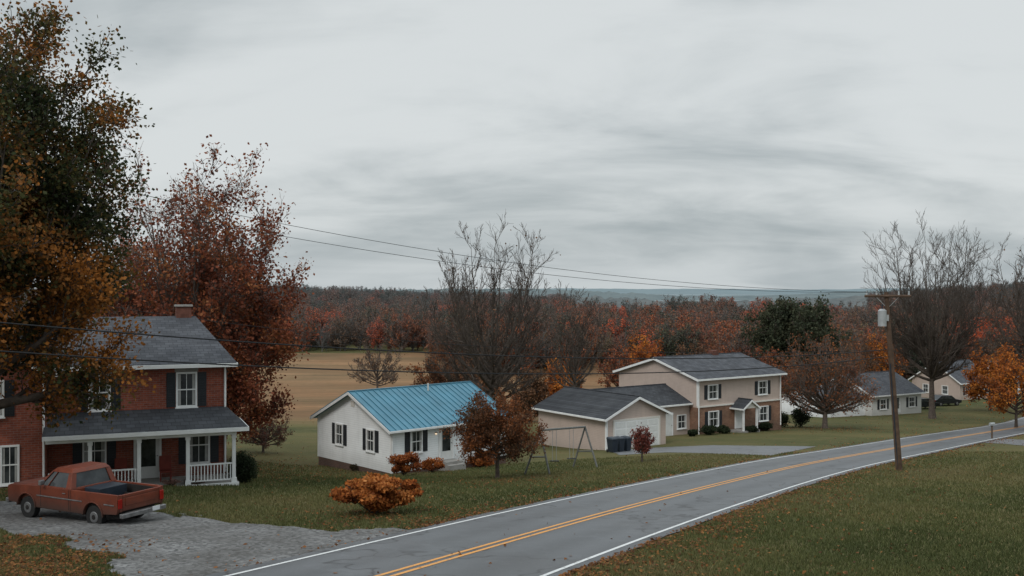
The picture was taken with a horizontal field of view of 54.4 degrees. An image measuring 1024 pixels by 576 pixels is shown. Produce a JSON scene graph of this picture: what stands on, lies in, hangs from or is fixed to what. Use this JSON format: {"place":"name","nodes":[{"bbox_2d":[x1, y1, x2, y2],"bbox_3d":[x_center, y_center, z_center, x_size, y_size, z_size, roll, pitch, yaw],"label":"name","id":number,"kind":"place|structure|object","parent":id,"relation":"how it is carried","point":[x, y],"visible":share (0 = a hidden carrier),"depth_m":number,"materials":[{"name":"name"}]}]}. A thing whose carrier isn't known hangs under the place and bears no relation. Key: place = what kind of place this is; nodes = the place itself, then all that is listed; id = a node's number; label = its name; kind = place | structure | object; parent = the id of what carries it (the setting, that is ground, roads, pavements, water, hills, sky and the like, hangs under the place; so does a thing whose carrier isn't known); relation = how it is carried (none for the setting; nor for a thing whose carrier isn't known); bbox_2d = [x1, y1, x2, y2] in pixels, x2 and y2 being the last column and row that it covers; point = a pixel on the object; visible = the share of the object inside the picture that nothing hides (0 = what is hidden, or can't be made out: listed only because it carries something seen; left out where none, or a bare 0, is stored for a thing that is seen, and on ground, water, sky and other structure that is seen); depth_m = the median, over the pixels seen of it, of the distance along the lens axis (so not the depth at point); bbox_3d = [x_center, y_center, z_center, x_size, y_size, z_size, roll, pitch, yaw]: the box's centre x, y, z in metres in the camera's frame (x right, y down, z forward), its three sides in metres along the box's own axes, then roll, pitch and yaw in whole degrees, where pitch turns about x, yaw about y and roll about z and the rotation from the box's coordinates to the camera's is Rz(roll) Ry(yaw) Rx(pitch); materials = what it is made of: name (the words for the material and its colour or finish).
{"place":"outdoors","nodes":[
{"label":"outdoors","id":0,"kind":"place"},
{"bbox_2d":[0,501,405,575],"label":"gravel driveway","id":1,"kind":"structure","parent":0,"point":[213,543],"depth_m":26.33,"materials":[{"name":"gravel"}]},
{"bbox_2d":[6,461,165,523],"bbox_3d":[-13.136,6.266,30.648,5.157,1.616,2.102,0,0,27],"label":"pickup truck","id":2,"kind":"object","parent":1,"relation":"on","point":[96,492],"visible":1,"depth_m":30.05,"materials":[{"name":"orange paint"}]},
{"bbox_2d":[30,288,867,309],"bbox_3d":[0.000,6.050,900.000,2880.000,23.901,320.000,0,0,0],"label":"hills","id":3,"kind":"structure","parent":0,"point":[854,300],"depth_m":845.49,"materials":[{"name":"plant"}]},
{"bbox_2d":[0,294,1023,575],"bbox_3d":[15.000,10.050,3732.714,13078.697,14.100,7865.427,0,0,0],"label":"ground","id":4,"kind":"structure","parent":0,"point":[294,446],"depth_m":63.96,"materials":[{"name":"plant"}]},
{"bbox_2d":[0,363,48,487],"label":"wing walls","id":5,"kind":"structure","parent":4,"relation":"on","point":[22,431],"depth_m":40.60,"materials":[{"name":"red brick"}]},
{"bbox_2d":[0,0,166,431],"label":"maple tree","id":6,"kind":"object","parent":4,"relation":"on","point":[45,235],"visible":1,"depth_m":32.83,"materials":[{"name":"orange plant"}]},
{"bbox_2d":[120,473,237,485],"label":"porch floor","id":7,"kind":"structure","parent":4,"relation":"on","point":[156,481],"depth_m":43.42,"materials":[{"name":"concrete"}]},
{"bbox_2d":[115,472,171,481],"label":"chair legs","id":8,"kind":"object","parent":7,"relation":"on","point":[160,476],"visible":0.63,"depth_m":42.83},
{"bbox_2d":[115,455,170,472],"bbox_3d":[-15.933,7.598,43.030,2.300,0.599,0.060,0,0,-22],"label":"chair back","id":9,"kind":"object","parent":8,"relation":"on","point":[164,462],"visible":0.93,"depth_m":43.25,"materials":[{"name":"paint"}]},
{"bbox_2d":[87,434,236,484],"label":"porch posts","id":10,"kind":"object","parent":7,"relation":"on","point":[187,480],"visible":0.76,"depth_m":42.16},
{"bbox_2d":[48,462,231,481],"bbox_3d":[-15.401,7.879,41.574,7.195,0.740,0.080,0,0,-22],"label":"porch railing","id":11,"kind":"object","parent":10,"relation":"attached to","point":[194,465],"visible":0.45,"depth_m":42.47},
{"bbox_2d":[45,431,236,444],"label":"porch beam","id":12,"kind":"structure","parent":10,"relation":"on","point":[137,438],"depth_m":41.46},
{"bbox_2d":[75,134,322,444],"bbox_3d":[-19.261,0.848,61.528,15.688,19.957,15.710,0,0,0],"label":"maple tree","id":13,"kind":"object","parent":4,"relation":"on","point":[204,291],"visible":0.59,"depth_m":58.83,"materials":[{"name":"red plant"}]},
{"bbox_2d":[226,451,259,482],"bbox_3d":[-11.990,7.948,44.361,1.436,1.515,1.702,0,0,0],"label":"green shrub","id":14,"kind":"object","parent":4,"relation":"on","point":[246,468],"visible":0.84,"depth_m":44.12,"materials":[{"name":"green plant"}]},
{"bbox_2d":[238,413,294,452],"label":"ornamental tree","id":15,"kind":"object","parent":4,"relation":"on","point":[264,438],"visible":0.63,"depth_m":67.79,"materials":[{"name":"brown plant"}]},
{"bbox_2d":[329,471,423,513],"bbox_3d":[-4.258,6.485,31.349,2.933,1.375,2.151,0,0,0],"label":"orange shrub","id":16,"kind":"object","parent":4,"relation":"on","point":[375,493],"visible":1,"depth_m":31.00,"materials":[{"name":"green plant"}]},
{"bbox_2d":[386,451,422,475],"bbox_3d":[-5.896,9.619,54.604,2.155,1.387,1.384,0,0,0],"label":"orange shrub","id":17,"kind":"object","parent":4,"relation":"on","point":[402,466],"visible":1,"depth_m":54.36,"materials":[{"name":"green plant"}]},
{"bbox_2d":[319,456,505,473],"bbox_3d":[-6.307,11.184,62.917,8.760,1.120,7.960,0,0,-42],"label":"foundation","id":18,"kind":"object","parent":4,"relation":"on","point":[332,463],"visible":0.14,"depth_m":60.93,"materials":[{"name":"brick"}]},
{"bbox_2d":[318,396,504,472],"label":"walls","id":19,"kind":"structure","parent":18,"relation":"on","point":[356,419],"depth_m":59.69,"materials":[{"name":"white"}]},
{"bbox_2d":[335,423,422,452],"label":"window frames","id":20,"kind":"structure","parent":19,"relation":"attached to","point":[374,439],"depth_m":58.38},
{"bbox_2d":[336,424,475,451],"bbox_3d":[-6.316,8.963,59.683,8.963,1.150,3.541,0,0,-1],"label":"window glass","id":21,"kind":"object","parent":20,"relation":"in","point":[414,438],"visible":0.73,"depth_m":58.41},
{"bbox_2d":[332,422,467,453],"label":"shutters","id":22,"kind":"object","parent":19,"relation":"attached to","point":[378,439],"visible":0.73,"depth_m":58.64,"materials":[{"name":"paint"}]},
{"bbox_2d":[332,424,426,451],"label":"shutter slats","id":23,"kind":"object","parent":22,"relation":"attached to","point":[377,439],"visible":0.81,"depth_m":58.57,"materials":[{"name":"paint"}]},
{"bbox_2d":[314,382,505,431],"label":"roof","id":24,"kind":"structure","parent":19,"relation":"on","point":[394,412],"depth_m":60.47,"materials":[{"name":"blue metal"}]},
{"bbox_2d":[310,392,389,434],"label":"rake trim","id":25,"kind":"structure","parent":24,"relation":"attached to","point":[358,403],"depth_m":59.39,"materials":[{"name":"white paint"}]},
{"bbox_2d":[310,382,501,430],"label":"roof seams","id":26,"kind":"object","parent":24,"relation":"attached to","point":[416,405],"visible":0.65,"depth_m":60.58,"materials":[{"name":"metal"}]},
{"bbox_2d":[347,381,470,391],"bbox_3d":[-6.307,6.213,62.917,9.500,0.095,0.180,0,0,-42],"label":"ridge cap","id":27,"kind":"object","parent":24,"relation":"on","point":[406,386],"visible":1,"depth_m":62.41,"materials":[{"name":"blue metal"}]},
{"bbox_2d":[441,427,451,459],"bbox_3d":[-3.945,9.239,59.651,0.900,2.050,0.056,0,0,-42],"label":"door","id":28,"kind":"structure","parent":19,"relation":"in","point":[445,455],"depth_m":59.64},
{"bbox_2d":[421,457,444,472],"bbox_3d":[-4.609,10.215,57.570,1.444,0.951,0.868,0,0,11],"label":"orange shrub","id":29,"kind":"object","parent":4,"relation":"on","point":[430,464],"visible":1,"depth_m":57.47,"materials":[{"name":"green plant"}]},
{"bbox_2d":[439,459,465,470],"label":"steps","id":30,"kind":"structure","parent":4,"relation":"on","point":[452,464],"depth_m":58.94,"materials":[{"name":"concrete"}]},
{"bbox_2d":[467,451,494,466],"bbox_3d":[-1.871,10.382,60.429,1.839,1.072,1.115,0,0,12],"label":"orange shrub","id":31,"kind":"object","parent":4,"relation":"on","point":[481,464],"visible":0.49,"depth_m":60.21,"materials":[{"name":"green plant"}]},
{"bbox_2d":[409,211,567,400],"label":"bare tree","id":32,"kind":"object","parent":4,"relation":"on","point":[493,382],"visible":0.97,"depth_m":84.27,"materials":[{"name":"brown plant"}]},
{"bbox_2d":[439,383,549,477],"bbox_3d":[-0.691,6.858,46.974,5.116,4.845,4.302,0,0,23],"label":"young tree","id":33,"kind":"object","parent":4,"relation":"on","point":[488,422],"visible":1,"depth_m":46.16,"materials":[{"name":"brown plant"}]},
{"bbox_2d":[0,413,1023,575],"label":"fallen leaves","id":34,"kind":"object","parent":4,"relation":"on","point":[574,571],"visible":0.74,"depth_m":26.57,"materials":[{"name":"orange plant"}]},
{"bbox_2d":[1,279,1023,378],"bbox_3d":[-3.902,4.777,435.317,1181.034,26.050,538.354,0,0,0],"label":"forest","id":35,"kind":"object","parent":4,"relation":"on","point":[382,316],"visible":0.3,"depth_m":266.62,"materials":[{"name":"plant"}]},
{"bbox_2d":[524,427,597,474],"bbox_3d":[2.587,8.445,51.600,1.742,2.855,5.645,0,0,31],"label":"swing set frame","id":36,"kind":"object","parent":4,"relation":"on","point":[545,455],"visible":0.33,"depth_m":53.44,"materials":[{"name":"metal"}]},
{"bbox_2d":[538,400,665,449],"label":"garage walls","id":37,"kind":"structure","parent":4,"relation":"on","point":[596,428],"depth_m":78.80,"materials":[{"name":"beige"}]},
{"bbox_2d":[615,418,658,447],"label":"garage door","id":38,"kind":"structure","parent":37,"relation":"in","point":[626,428],"depth_m":77.76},
{"bbox_2d":[616,419,657,446],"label":"garage door panels","id":39,"kind":"object","parent":38,"relation":"attached to","point":[633,424],"visible":0.53,"depth_m":77.85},
{"bbox_2d":[629,422,655,461],"bbox_3d":[7.325,8.868,56.105,1.401,2.500,1.302,0,0,37],"label":"young tree","id":40,"kind":"object","parent":4,"relation":"on","point":[642,443],"visible":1,"depth_m":55.93,"materials":[{"name":"red plant"}]},
{"bbox_2d":[663,405,688,434],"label":"link walls","id":41,"kind":"structure","parent":4,"relation":"on","point":[678,410],"depth_m":88.04,"materials":[{"name":"beige"}]},
{"bbox_2d":[533,384,758,419],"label":"roof","id":42,"kind":"structure","parent":41,"relation":"on","point":[593,404],"depth_m":82.17,"materials":[{"name":"grey"}]},
{"bbox_2d":[564,383,752,399],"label":"ridge cap","id":43,"kind":"object","parent":42,"relation":"on","point":[595,389],"visible":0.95,"depth_m":86.56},
{"bbox_2d":[619,360,779,429],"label":"walls","id":44,"kind":"structure","parent":4,"relation":"on","point":[732,390],"depth_m":91.32,"materials":[{"name":"beige"}]},
{"bbox_2d":[613,353,785,380],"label":"roof","id":45,"kind":"structure","parent":44,"relation":"on","point":[726,363],"depth_m":92.78,"materials":[{"name":"grey"}]},
{"bbox_2d":[533,373,786,421],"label":"gutter","id":46,"kind":"object","parent":45,"relation":"attached to","point":[669,405],"visible":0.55,"depth_m":87.72,"materials":[{"name":"white paint"}]},
{"bbox_2d":[605,359,760,421],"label":"rake trim","id":47,"kind":"structure","parent":45,"relation":"attached to","point":[647,401],"depth_m":88.28,"materials":[{"name":"white paint"}]},
{"bbox_2d":[677,380,768,428],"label":"window frames","id":48,"kind":"structure","parent":44,"relation":"attached to","point":[718,410],"depth_m":89.33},
{"bbox_2d":[679,381,767,427],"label":"window glass","id":49,"kind":"object","parent":48,"relation":"in","point":[713,388],"visible":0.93,"depth_m":89.16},
{"bbox_2d":[704,380,770,425],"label":"shutters","id":50,"kind":"object","parent":44,"relation":"attached to","point":[719,387],"visible":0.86,"depth_m":89.50,"materials":[{"name":"paint"}]},
{"bbox_2d":[697,400,780,433],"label":"brick veneer","id":51,"kind":"object","parent":44,"relation":"attached to","point":[728,416],"visible":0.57,"depth_m":91.43,"materials":[{"name":"brick"}]},
{"bbox_2d":[750,344,795,391],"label":"autumn tree","id":52,"kind":"object","parent":4,"relation":"on","point":[782,362],"visible":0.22,"depth_m":139.42,"materials":[{"name":"brown plant"}]},
{"bbox_2d":[739,291,855,378],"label":"oak tree","id":53,"kind":"object","parent":4,"relation":"on","point":[782,324],"visible":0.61,"depth_m":152.19,"materials":[{"name":"green plant"}]},
{"bbox_2d":[791,407,812,426],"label":"green shrub","id":54,"kind":"object","parent":4,"relation":"on","point":[799,417],"visible":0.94,"depth_m":100.27,"materials":[{"name":"green plant"}]},
{"bbox_2d":[781,391,864,417],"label":"garage walls","id":55,"kind":"structure","parent":4,"relation":"on","point":[786,407],"depth_m":120.34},
{"bbox_2d":[769,328,882,428],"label":"autumn tree","id":56,"kind":"object","parent":4,"relation":"on","point":[803,387],"visible":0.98,"depth_m":96.53,"materials":[{"name":"brown plant"}]},
{"bbox_2d":[832,336,878,378],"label":"autumn tree","id":57,"kind":"object","parent":4,"relation":"on","point":[863,346],"visible":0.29,"depth_m":148.89,"materials":[{"name":"brown plant"}]},
{"bbox_2d":[822,382,920,415],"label":"walls","id":58,"kind":"structure","parent":4,"relation":"on","point":[904,409],"depth_m":121.45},
{"bbox_2d":[846,372,924,395],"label":"roof","id":59,"kind":"structure","parent":58,"relation":"on","point":[904,385],"depth_m":123.80,"materials":[{"name":"grey"}]},
{"bbox_2d":[862,332,907,375],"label":"autumn tree","id":60,"kind":"object","parent":4,"relation":"on","point":[883,367],"visible":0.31,"depth_m":158.42,"materials":[{"name":"orange plant"}]},
{"bbox_2d":[864,291,910,470],"bbox_3d":[18.039,4.727,47.872,2.090,9.158,0.657,0,0,13],"label":"utility pole","id":61,"kind":"object","parent":4,"relation":"on","point":[884,318],"visible":0.95,"depth_m":47.78,"materials":[{"name":"brown wood"}]},
{"bbox_2d":[3,179,867,292],"bbox_3d":[-1.552,-2.271,38.950,43.731,4.975,0.020,0,0,-24],"label":"power line","id":62,"kind":"object","parent":61,"relation":"attached to","point":[458,263],"visible":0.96,"depth_m":38.46,"materials":[{"name":"metal"}]},
{"bbox_2d":[862,208,1010,418],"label":"bare tree","id":63,"kind":"object","parent":4,"relation":"on","point":[932,356],"visible":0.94,"depth_m":114.32,"materials":[{"name":"brown plant"}]},
{"bbox_2d":[935,394,961,405],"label":"parked car","id":64,"kind":"object","parent":4,"relation":"on","point":[941,399],"visible":0.73,"depth_m":134.97,"materials":[{"name":"paint"}]},
{"bbox_2d":[912,372,992,399],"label":"walls","id":65,"kind":"structure","parent":4,"relation":"on","point":[955,389],"depth_m":145.98,"materials":[{"name":"beige"}]},
{"bbox_2d":[910,360,977,383],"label":"roof","id":66,"kind":"structure","parent":65,"relation":"on","point":[958,376],"depth_m":146.43,"materials":[{"name":"grey"}]},
{"bbox_2d":[961,340,1016,409],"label":"orange tree","id":67,"kind":"object","parent":4,"relation":"on","point":[975,391],"visible":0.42,"depth_m":127.36,"materials":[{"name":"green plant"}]},
{"bbox_2d":[967,233,1023,376],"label":"bare tree","id":68,"kind":"object","parent":4,"relation":"on","point":[1019,307],"visible":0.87,"depth_m":108.10,"materials":[{"name":"brown plant"}]},
{"bbox_2d":[973,339,1023,426],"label":"orange tree","id":69,"kind":"object","parent":4,"relation":"on","point":[1006,399],"visible":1,"depth_m":98.54,"materials":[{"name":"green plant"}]},
{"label":"utility pole","id":70,"kind":"object","parent":4,"relation":"on","visible":0},
{"bbox_2d":[31,169,853,291],"bbox_3d":[-2.702,-2.726,38.950,43.458,5.846,0.020,0,0,-24],"label":"power line","id":71,"kind":"object","parent":70,"relation":"attached to","point":[451,253],"visible":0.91,"depth_m":38.95,"materials":[{"name":"metal"}]},
{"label":"utility pole","id":72,"kind":"object","parent":4,"relation":"on","visible":0},
{"bbox_2d":[0,322,885,358],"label":"power line","id":73,"kind":"object","parent":72,"relation":"attached to","point":[394,350],"visible":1,"depth_m":29.16,"materials":[{"name":"metal"}]},
{"bbox_2d":[0,350,888,373],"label":"power line","id":74,"kind":"object","parent":72,"relation":"attached to","point":[396,371],"visible":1,"depth_m":29.08,"materials":[{"name":"metal"}]},
{"bbox_2d":[109,306,870,352],"bbox_3d":[-2.002,1.990,49.950,40.209,2.400,0.024,0,0,6],"label":"power line","id":75,"kind":"object","parent":72,"relation":"attached to","point":[492,346],"visible":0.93,"depth_m":49.84,"materials":[{"name":"metal"}]},
{"bbox_3d":[-17.965,9.129,47.807,7.350,1.280,9.060,0,0,-22],"label":"foundation","id":76,"kind":"object","parent":4,"relation":"on","visible":0},
{"bbox_2d":[49,367,226,479],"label":"walls","id":77,"kind":"structure","parent":76,"relation":"on","point":[60,455],"depth_m":43.88,"materials":[{"name":"red brick"}]},
{"bbox_2d":[0,372,209,485],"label":"window frames","id":78,"kind":"structure","parent":77,"relation":"attached to","point":[17,446],"depth_m":43.05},
{"bbox_2d":[0,374,207,482],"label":"window bars","id":79,"kind":"object","parent":78,"relation":"attached to","point":[94,450],"depth_m":43.01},
{"bbox_2d":[0,374,207,482],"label":"curtains","id":80,"kind":"object","parent":78,"relation":"attached to","point":[102,443],"visible":0.66,"depth_m":43.10,"materials":[{"name":"fabric"}]},
{"bbox_2d":[4,374,204,482],"bbox_3d":[-18.705,5.844,41.984,11.456,4.100,1.022,0,0,-33],"label":"window glass","id":81,"kind":"object","parent":78,"relation":"in","point":[98,444],"visible":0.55,"depth_m":44.26,"materials":[{"name":"glass"}]},
{"bbox_2d":[5,372,218,468],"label":"shutters","id":82,"kind":"object","parent":78,"relation":"attached to","point":[167,405],"visible":0.55,"depth_m":44.04,"materials":[{"name":"paint"}]},
{"bbox_2d":[6,374,217,466],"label":"shutter slats","id":83,"kind":"object","parent":82,"relation":"attached to","point":[118,406],"visible":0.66,"depth_m":44.03,"materials":[{"name":"paint"}]},
{"bbox_2d":[10,316,236,370],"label":"roof","id":84,"kind":"structure","parent":77,"relation":"on","point":[160,348],"depth_m":45.56,"materials":[{"name":"grey"}]},
{"bbox_2d":[55,363,237,376],"bbox_3d":[-20.712,3.500,45.942,14.700,0.262,11.200,0,0,-22],"label":"gutter","id":85,"kind":"object","parent":84,"relation":"attached to","point":[175,366],"visible":0.33,"depth_m":43.78,"materials":[{"name":"white paint"}]},
{"bbox_2d":[42,367,225,476],"bbox_3d":[-16.055,6.094,42.844,7.577,5.350,0.096,0,0,-34],"label":"downspout","id":86,"kind":"object","parent":77,"relation":"attached to","point":[43,456],"visible":0.51,"depth_m":40.76,"materials":[{"name":"white paint"}]},
{"bbox_2d":[42,406,247,436],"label":"porch roof","id":87,"kind":"structure","parent":77,"relation":"attached to","point":[155,420],"depth_m":42.36,"materials":[{"name":"grey"}]},
{"bbox_2d":[42,418,248,441],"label":"porch fascia","id":88,"kind":"structure","parent":87,"relation":"attached to","point":[121,435],"depth_m":41.15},
{"bbox_2d":[136,439,158,478],"bbox_3d":[-16.044,7.324,43.720,0.950,2.050,0.056,0,0,-22],"label":"door","id":89,"kind":"structure","parent":77,"relation":"in","point":[148,452],"depth_m":43.74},
{"bbox_3d":[-18.573,2.418,47.562,6.000,1.799,8.960,0,0,-22],"label":"gable wall","id":90,"kind":"object","parent":77,"relation":"on","visible":0},
{"bbox_2d":[175,306,190,317],"bbox_3d":[-16.079,1.509,48.731,0.700,1.220,0.700,0,0,-22],"label":"chimney","id":91,"kind":"object","parent":90,"relation":"on","point":[183,312],"visible":0.5,"depth_m":48.42,"materials":[{"name":"brick"}]},
{"bbox_2d":[0,0,1023,289],"label":"sky","id":92,"kind":"structure","parent":0,"point":[758,144],"materials":[{"name":"grey"}]},
{"bbox_2d":[234,353,812,427],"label":"field","id":93,"kind":"structure","parent":0,"point":[312,391],"depth_m":179.46,"materials":[{"name":"plant"}]},
{"bbox_2d":[347,340,404,387],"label":"bare tree","id":94,"kind":"object","parent":93,"relation":"on","point":[386,376],"visible":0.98,"depth_m":149.70,"materials":[{"name":"brown plant"}]},
{"bbox_2d":[400,341,460,385],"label":"autumn tree","id":95,"kind":"object","parent":93,"relation":"on","point":[437,378],"visible":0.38,"depth_m":123.60,"materials":[{"name":"brown plant"}]},
{"bbox_2d":[441,355,488,387],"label":"autumn tree","id":96,"kind":"object","parent":93,"relation":"on","point":[483,384],"visible":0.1,"depth_m":110.82,"materials":[{"name":"brown plant"}]},
{"bbox_2d":[503,365,551,421],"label":"autumn tree","id":97,"kind":"object","parent":93,"relation":"on","point":[536,393],"visible":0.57,"depth_m":109.37,"materials":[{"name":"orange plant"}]},
{"bbox_2d":[543,355,582,395],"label":"orange tree","id":98,"kind":"object","parent":93,"relation":"on","point":[555,387],"visible":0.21,"depth_m":114.15,"materials":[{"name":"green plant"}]},
{"bbox_2d":[546,279,606,387],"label":"bare tree","id":99,"kind":"object","parent":93,"relation":"on","point":[575,382],"visible":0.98,"depth_m":103.73,"materials":[{"name":"brown plant"}]},
{"bbox_2d":[596,339,639,387],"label":"autumn tree","id":100,"kind":"object","parent":93,"relation":"on","point":[609,367],"visible":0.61,"depth_m":149.54,"materials":[{"name":"plant"}]},
{"bbox_2d":[622,332,665,365],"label":"autumn tree","id":101,"kind":"object","parent":93,"relation":"on","point":[637,351],"visible":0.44,"depth_m":159.06,"materials":[{"name":"orange plant"}]},
{"bbox_2d":[674,339,706,355],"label":"autumn tree","id":102,"kind":"object","parent":93,"relation":"on","point":[681,348],"visible":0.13,"depth_m":157.35,"materials":[{"name":"brown plant"}]},
{"bbox_2d":[306,288,902,299],"bbox_3d":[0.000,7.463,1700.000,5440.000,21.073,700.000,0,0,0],"label":"hills","id":103,"kind":"structure","parent":0,"point":[608,294],"depth_m":1555.47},
{"bbox_2d":[206,417,1023,575],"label":"road","id":104,"kind":"structure","parent":0,"point":[535,555],"depth_m":29.10,"materials":[{"name":"asphalt"}]},
{"bbox_2d":[225,418,1021,575],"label":"road edge line","id":105,"kind":"object","parent":104,"relation":"on","point":[499,513],"visible":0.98,"depth_m":29.27,"materials":[{"name":"white paint"}]},
{"bbox_2d":[375,426,1023,575],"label":"road centre line","id":106,"kind":"object","parent":104,"relation":"on","point":[606,514],"visible":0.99,"depth_m":29.04,"materials":[{"name":"yellow paint"}]},
{"bbox_2d":[541,433,1021,575],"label":"road edge line","id":107,"kind":"object","parent":104,"relation":"on","point":[559,569],"visible":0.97,"depth_m":28.82,"materials":[{"name":"white paint"}]},
{"bbox_2d":[359,288,929,293],"bbox_3d":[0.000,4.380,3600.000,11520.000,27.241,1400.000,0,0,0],"label":"hills","id":108,"kind":"structure","parent":0,"point":[703,291],"depth_m":3207.70,"materials":[{"name":"plant"}]},
{"bbox_2d":[613,445,814,454],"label":"asphalt driveway","id":109,"kind":"structure","parent":0,"point":[747,450],"depth_m":67.47,"materials":[{"name":"asphalt"}]},
{"bbox_2d":[606,436,618,452],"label":"trash bin","id":110,"kind":"object","parent":109,"relation":"on","point":[612,443],"visible":1,"depth_m":71.11,"materials":[{"name":"plastic"}]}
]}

